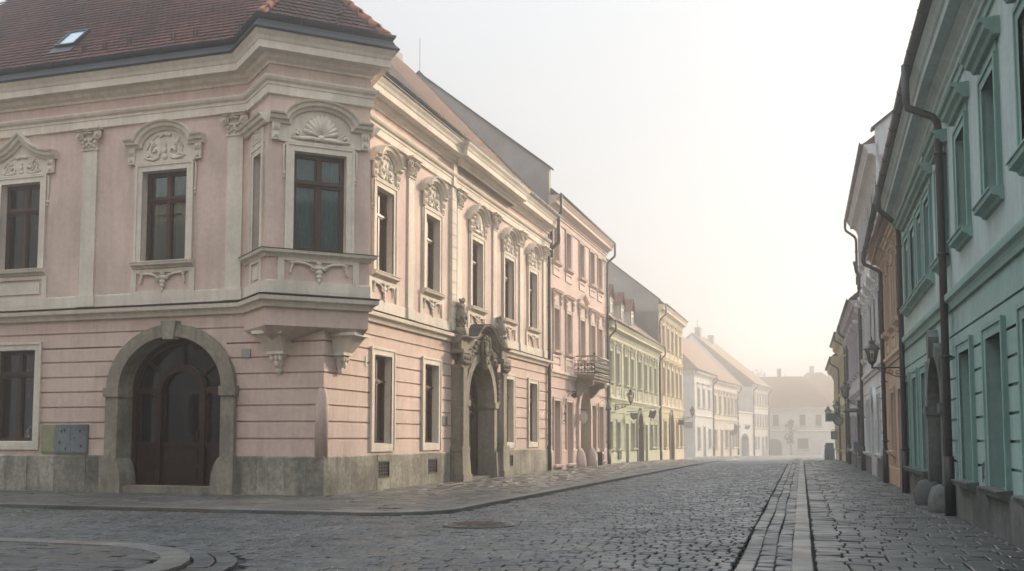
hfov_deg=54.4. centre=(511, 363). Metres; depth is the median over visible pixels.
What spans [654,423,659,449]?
window
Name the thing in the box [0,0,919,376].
sky
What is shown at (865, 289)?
window
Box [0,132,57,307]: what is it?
window
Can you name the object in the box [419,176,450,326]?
window
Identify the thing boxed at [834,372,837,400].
window
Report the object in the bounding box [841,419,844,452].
window
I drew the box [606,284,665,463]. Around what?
green house
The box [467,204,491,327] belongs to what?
window
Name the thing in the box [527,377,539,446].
window
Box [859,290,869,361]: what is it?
window
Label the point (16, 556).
corner pavement
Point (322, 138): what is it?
window
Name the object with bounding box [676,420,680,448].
window
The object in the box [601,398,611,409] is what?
hanging sign
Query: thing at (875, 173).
window
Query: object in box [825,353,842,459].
ochre house
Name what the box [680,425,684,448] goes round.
window
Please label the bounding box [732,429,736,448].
window
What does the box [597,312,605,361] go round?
window
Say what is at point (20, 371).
window
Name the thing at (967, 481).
window
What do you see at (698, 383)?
window
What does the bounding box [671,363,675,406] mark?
window
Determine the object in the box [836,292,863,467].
lavender house
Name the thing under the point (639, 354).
window
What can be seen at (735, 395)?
window
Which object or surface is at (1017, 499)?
window
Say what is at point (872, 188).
window
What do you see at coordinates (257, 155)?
window
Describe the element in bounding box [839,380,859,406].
wall lamp
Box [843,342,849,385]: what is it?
window
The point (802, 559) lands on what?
kerb
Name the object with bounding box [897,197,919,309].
window
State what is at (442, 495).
pavement
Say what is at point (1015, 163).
window
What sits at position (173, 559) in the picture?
corner kerb
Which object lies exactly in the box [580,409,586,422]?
hanging sign
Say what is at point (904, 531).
pavement
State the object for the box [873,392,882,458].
window
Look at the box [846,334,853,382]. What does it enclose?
window
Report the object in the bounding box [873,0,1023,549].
mint house
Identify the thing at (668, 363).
window
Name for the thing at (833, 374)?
window
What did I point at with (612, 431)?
window
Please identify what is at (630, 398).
wall lamp
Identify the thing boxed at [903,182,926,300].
window
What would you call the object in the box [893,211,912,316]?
window
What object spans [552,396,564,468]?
window
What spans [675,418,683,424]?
hanging sign
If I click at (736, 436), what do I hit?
window
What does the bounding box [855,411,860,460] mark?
window
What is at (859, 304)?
window
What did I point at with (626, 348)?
window
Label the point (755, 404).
window
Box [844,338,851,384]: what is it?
window
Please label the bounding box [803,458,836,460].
pavement
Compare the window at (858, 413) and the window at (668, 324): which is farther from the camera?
the window at (668, 324)
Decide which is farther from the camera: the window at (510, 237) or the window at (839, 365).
the window at (839, 365)
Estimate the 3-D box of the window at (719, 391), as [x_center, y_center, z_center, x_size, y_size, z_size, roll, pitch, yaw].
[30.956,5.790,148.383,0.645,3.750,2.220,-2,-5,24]
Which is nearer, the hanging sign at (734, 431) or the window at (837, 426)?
the window at (837, 426)
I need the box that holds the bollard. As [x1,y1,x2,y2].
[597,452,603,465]
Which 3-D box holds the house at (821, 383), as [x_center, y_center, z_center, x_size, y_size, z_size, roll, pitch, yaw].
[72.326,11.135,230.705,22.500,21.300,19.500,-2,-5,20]
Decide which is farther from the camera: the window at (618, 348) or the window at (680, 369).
the window at (680, 369)
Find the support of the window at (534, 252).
in the corner house at (276, 246)
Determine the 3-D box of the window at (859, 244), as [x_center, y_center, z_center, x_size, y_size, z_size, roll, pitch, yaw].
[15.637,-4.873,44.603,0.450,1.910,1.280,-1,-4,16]
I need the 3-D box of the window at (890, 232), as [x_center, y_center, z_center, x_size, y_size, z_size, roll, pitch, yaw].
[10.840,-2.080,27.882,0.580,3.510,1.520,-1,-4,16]
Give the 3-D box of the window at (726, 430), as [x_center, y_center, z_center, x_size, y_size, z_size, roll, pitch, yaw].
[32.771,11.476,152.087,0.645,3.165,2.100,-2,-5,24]
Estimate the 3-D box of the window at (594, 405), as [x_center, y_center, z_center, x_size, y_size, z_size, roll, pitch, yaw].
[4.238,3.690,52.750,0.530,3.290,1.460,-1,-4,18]
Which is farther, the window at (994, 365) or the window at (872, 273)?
the window at (872, 273)
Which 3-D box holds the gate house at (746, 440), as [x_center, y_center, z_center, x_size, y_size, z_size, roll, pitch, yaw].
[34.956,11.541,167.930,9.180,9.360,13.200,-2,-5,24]
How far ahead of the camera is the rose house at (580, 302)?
48.82 m
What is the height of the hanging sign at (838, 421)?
0.734 m
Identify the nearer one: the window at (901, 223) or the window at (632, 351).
the window at (901, 223)
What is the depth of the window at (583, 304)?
51.15 m
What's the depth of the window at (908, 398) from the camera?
25.35 m
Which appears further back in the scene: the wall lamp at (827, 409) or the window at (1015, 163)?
the wall lamp at (827, 409)
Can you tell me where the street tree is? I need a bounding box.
[784,420,797,454]
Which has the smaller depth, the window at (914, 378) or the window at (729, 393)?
the window at (914, 378)
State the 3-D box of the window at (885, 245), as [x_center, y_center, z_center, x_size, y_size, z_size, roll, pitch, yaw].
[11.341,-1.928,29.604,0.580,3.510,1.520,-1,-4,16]
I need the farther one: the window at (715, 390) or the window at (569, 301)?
the window at (715, 390)
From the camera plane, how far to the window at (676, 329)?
82.52 m
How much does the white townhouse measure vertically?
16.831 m
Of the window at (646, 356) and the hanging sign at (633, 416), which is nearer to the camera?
the hanging sign at (633, 416)
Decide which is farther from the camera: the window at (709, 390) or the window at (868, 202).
the window at (709, 390)
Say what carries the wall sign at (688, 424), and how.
attached to the white house at (699, 436)
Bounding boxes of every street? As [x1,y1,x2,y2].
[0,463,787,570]
[684,455,835,463]
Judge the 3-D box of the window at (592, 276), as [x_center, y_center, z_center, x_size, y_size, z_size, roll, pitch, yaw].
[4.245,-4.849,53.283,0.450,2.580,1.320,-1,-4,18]
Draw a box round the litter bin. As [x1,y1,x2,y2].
[824,443,834,459]
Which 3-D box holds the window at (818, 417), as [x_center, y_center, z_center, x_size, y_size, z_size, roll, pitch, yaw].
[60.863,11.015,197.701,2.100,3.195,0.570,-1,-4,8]
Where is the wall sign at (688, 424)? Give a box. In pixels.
[684,422,692,427]
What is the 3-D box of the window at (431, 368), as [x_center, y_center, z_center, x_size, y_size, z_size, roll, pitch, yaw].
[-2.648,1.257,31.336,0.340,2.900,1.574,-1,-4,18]
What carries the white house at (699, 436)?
on the ground
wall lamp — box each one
[615,388,634,409]
[684,405,694,419]
[824,406,831,412]
[832,399,846,419]
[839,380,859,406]
[863,336,899,376]
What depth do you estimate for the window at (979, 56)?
14.38 m
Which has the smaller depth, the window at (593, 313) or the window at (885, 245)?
the window at (885, 245)
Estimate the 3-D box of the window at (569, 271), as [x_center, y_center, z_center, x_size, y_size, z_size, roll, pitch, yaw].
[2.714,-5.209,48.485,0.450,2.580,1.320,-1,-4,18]
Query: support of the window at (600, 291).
in the rose house at (580, 302)
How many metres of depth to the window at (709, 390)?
142.03 m
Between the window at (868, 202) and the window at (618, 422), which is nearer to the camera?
the window at (868, 202)
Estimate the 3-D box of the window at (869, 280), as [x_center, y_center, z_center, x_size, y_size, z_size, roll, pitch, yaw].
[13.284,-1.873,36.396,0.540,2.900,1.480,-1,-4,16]
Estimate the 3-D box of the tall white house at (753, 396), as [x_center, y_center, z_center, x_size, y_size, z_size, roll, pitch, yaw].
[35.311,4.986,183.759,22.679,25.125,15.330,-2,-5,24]
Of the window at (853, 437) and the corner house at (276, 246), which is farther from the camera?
the window at (853, 437)
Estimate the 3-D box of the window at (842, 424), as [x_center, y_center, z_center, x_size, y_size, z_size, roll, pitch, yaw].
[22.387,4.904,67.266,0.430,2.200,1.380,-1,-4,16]
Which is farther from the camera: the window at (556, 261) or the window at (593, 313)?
the window at (593, 313)
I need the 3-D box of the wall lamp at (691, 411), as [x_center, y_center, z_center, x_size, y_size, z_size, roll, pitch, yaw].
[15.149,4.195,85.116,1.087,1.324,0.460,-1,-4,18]
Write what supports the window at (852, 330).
in the lavender house at (847, 329)
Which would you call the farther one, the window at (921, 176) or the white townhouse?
the white townhouse
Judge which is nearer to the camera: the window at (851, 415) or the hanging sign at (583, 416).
the hanging sign at (583, 416)
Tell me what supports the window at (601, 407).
in the rose house at (580, 302)
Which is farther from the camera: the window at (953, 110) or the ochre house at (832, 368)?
the ochre house at (832, 368)
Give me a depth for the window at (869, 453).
40.88 m
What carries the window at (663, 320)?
in the yellow house at (656, 318)
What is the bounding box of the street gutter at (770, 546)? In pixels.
[734,458,799,570]
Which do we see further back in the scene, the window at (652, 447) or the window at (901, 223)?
the window at (652, 447)
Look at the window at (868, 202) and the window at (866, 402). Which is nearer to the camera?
the window at (868, 202)
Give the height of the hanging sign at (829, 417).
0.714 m
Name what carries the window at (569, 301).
in the rose house at (580, 302)
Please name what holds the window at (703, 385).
in the white house at (699, 436)
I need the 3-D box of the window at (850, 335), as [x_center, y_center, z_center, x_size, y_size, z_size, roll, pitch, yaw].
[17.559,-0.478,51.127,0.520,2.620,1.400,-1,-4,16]
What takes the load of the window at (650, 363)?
in the green house at (635, 351)
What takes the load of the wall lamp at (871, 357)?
attached to the mint house at (949, 193)
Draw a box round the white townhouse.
[844,111,891,478]
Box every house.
[0,0,560,496]
[416,71,615,469]
[606,258,688,459]
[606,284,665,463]
[682,337,741,455]
[682,344,717,456]
[686,320,772,455]
[738,411,753,455]
[759,369,832,454]
[803,366,835,454]
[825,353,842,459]
[829,331,847,462]
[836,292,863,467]
[860,203,905,487]
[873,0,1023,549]
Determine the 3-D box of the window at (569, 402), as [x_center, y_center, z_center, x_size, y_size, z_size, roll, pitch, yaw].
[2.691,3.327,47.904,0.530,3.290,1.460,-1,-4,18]
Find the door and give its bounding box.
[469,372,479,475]
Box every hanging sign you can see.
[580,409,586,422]
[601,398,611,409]
[627,411,636,419]
[647,408,655,418]
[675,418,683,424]
[730,423,739,434]
[825,411,839,421]
[831,430,836,438]
[833,414,843,425]
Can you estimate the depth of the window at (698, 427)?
134.60 m
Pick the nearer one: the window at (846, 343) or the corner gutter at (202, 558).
the corner gutter at (202, 558)
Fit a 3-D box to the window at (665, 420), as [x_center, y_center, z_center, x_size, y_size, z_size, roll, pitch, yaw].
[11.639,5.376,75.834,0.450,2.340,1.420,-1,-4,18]
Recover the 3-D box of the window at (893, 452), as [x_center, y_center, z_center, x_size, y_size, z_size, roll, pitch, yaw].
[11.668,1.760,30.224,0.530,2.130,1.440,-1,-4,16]
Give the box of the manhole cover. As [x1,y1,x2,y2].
[442,521,515,528]
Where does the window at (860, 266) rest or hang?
in the white townhouse
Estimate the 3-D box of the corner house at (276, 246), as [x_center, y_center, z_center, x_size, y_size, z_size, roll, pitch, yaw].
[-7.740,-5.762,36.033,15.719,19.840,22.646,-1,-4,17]
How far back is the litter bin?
73.08 m
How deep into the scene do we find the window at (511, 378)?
39.41 m
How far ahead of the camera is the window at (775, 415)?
198.93 m
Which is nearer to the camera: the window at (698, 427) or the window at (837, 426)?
the window at (837, 426)
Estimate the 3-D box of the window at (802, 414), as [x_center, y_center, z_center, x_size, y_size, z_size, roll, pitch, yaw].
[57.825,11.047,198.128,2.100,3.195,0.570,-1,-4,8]
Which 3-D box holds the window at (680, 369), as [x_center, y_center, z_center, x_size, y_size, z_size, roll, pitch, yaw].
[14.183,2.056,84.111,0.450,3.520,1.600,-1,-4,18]
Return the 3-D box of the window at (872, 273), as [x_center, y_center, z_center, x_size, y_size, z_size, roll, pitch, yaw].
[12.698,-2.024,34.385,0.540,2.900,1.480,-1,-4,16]
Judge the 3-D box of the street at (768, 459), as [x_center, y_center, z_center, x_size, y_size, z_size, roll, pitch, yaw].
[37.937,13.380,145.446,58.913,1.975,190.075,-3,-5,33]
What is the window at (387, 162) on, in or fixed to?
in the corner house at (276, 246)
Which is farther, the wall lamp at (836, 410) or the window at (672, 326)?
the window at (672, 326)
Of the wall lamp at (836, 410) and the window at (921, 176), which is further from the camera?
the wall lamp at (836, 410)
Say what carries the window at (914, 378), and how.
in the mint house at (949, 193)
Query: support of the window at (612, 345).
in the green house at (635, 351)
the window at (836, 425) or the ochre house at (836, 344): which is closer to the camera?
the ochre house at (836, 344)
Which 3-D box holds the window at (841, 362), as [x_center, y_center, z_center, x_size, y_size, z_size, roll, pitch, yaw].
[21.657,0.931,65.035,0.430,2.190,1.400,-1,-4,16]
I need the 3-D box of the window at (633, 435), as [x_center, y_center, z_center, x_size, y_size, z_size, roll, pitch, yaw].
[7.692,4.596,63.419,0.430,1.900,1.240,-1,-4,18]
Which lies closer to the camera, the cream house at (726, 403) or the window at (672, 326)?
the window at (672, 326)
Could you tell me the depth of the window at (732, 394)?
157.13 m
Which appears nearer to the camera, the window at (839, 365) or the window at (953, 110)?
the window at (953, 110)
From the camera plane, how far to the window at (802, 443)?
197.96 m
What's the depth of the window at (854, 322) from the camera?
47.25 m
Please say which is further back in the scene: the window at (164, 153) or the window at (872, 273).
the window at (872, 273)
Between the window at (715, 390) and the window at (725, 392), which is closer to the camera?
the window at (715, 390)
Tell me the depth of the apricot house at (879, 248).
30.68 m
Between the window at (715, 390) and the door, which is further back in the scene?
the window at (715, 390)
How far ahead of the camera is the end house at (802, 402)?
198.49 m
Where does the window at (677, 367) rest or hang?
in the yellow house at (656, 318)
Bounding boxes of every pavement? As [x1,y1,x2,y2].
[0,459,736,511]
[0,542,162,570]
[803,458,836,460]
[804,460,1023,570]
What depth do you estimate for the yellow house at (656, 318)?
76.36 m
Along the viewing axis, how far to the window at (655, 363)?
72.05 m
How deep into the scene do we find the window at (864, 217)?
40.75 m
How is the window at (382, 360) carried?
in the corner house at (276, 246)
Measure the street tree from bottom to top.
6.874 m
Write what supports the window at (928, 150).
in the mint house at (949, 193)
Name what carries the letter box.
on the pavement at (904, 531)
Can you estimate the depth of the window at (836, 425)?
77.71 m
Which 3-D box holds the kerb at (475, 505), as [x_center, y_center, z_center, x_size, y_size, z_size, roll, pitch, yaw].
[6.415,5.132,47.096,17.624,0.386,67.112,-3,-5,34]
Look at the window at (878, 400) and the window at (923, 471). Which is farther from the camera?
the window at (878, 400)
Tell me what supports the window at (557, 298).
in the rose house at (580, 302)
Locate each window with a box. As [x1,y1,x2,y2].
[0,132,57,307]
[0,342,42,449]
[122,119,205,301]
[248,142,264,295]
[269,99,373,294]
[369,145,406,313]
[369,345,395,451]
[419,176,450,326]
[421,356,441,449]
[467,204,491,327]
[501,227,521,347]
[507,373,515,447]
[526,243,543,354]
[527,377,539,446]
[551,288,563,370]
[552,224,563,277]
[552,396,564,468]
[564,295,575,373]
[565,229,575,284]
[566,398,576,467]
[577,294,589,373]
[579,240,587,292]
[588,308,598,373]
[589,248,597,298]
[592,402,596,448]
[597,254,604,302]
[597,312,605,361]
[598,403,607,462]
[610,338,615,396]
[611,419,615,451]
[615,341,622,397]
[616,420,623,451]
[623,345,630,399]
[630,348,636,400]
[631,421,637,450]
[637,351,643,401]
[644,354,649,403]
[648,356,653,403]
[650,423,655,449]
[653,358,658,404]
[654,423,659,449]
[661,318,666,350]
[662,359,666,405]
[663,419,668,449]
[666,321,670,352]
[666,361,671,405]
[670,325,674,354]
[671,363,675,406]
[675,328,678,356]
[675,365,679,407]
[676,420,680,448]
[678,330,682,358]
[679,367,683,408]
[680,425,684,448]
[697,382,701,408]
[697,426,702,450]
[702,384,706,409]
[707,385,711,410]
[708,427,712,448]
[714,389,717,414]
[715,428,718,449]
[718,390,722,415]
[723,391,727,415]
[725,429,729,449]
[727,392,731,415]
[731,393,734,416]
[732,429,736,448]
[734,393,738,416]
[735,430,738,448]
[754,391,756,405]
[770,411,780,427]
[796,438,809,450]
[797,411,807,426]
[813,411,823,426]
[833,374,835,401]
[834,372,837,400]
[835,425,837,450]
[836,426,838,449]
[838,364,841,396]
[839,361,843,393]
[840,424,843,452]
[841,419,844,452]
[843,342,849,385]
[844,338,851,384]
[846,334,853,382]
[848,330,855,380]
[849,325,857,377]
[849,415,851,451]
[850,415,854,452]
[852,319,858,374]
[854,303,863,367]
[855,232,861,277]
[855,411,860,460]
[857,297,866,364]
[858,222,864,270]
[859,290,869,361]
[862,282,873,354]
[863,212,867,261]
[863,399,868,455]
[865,398,871,456]
[866,199,869,225]
[866,274,877,351]
[869,264,879,347]
[870,186,873,240]
[872,173,876,230]
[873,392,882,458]
[875,250,890,356]
[880,237,896,351]
[884,223,898,345]
[886,386,896,456]
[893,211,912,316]
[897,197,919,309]
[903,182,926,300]
[903,372,912,473]
[907,367,920,475]
[909,162,934,291]
[915,362,927,478]
[920,128,949,274]
[936,81,972,251]
[951,334,978,493]
[959,15,1004,219]
[976,315,1012,504]
[1004,0,1023,176]
[1011,300,1023,507]
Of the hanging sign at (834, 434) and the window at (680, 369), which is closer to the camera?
the hanging sign at (834, 434)
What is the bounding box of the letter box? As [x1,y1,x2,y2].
[853,441,858,467]
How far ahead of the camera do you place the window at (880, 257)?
31.36 m
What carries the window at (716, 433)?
in the cream house at (726, 403)
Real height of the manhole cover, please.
0.080 m
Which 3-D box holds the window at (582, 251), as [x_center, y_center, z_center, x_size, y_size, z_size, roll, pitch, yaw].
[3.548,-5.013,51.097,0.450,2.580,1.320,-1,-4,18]
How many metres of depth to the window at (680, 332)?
84.70 m
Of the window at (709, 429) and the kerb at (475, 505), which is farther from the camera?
the window at (709, 429)
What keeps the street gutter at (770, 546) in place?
on the street at (768, 459)
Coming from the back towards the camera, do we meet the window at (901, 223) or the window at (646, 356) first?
the window at (646, 356)
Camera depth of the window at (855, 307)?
43.84 m
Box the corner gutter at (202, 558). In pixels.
[0,536,237,570]
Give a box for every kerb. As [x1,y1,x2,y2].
[0,459,735,516]
[0,538,189,570]
[791,458,813,570]
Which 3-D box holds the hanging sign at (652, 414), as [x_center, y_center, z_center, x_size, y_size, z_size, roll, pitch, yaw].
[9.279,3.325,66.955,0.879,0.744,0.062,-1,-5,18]
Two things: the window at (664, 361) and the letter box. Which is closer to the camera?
the letter box

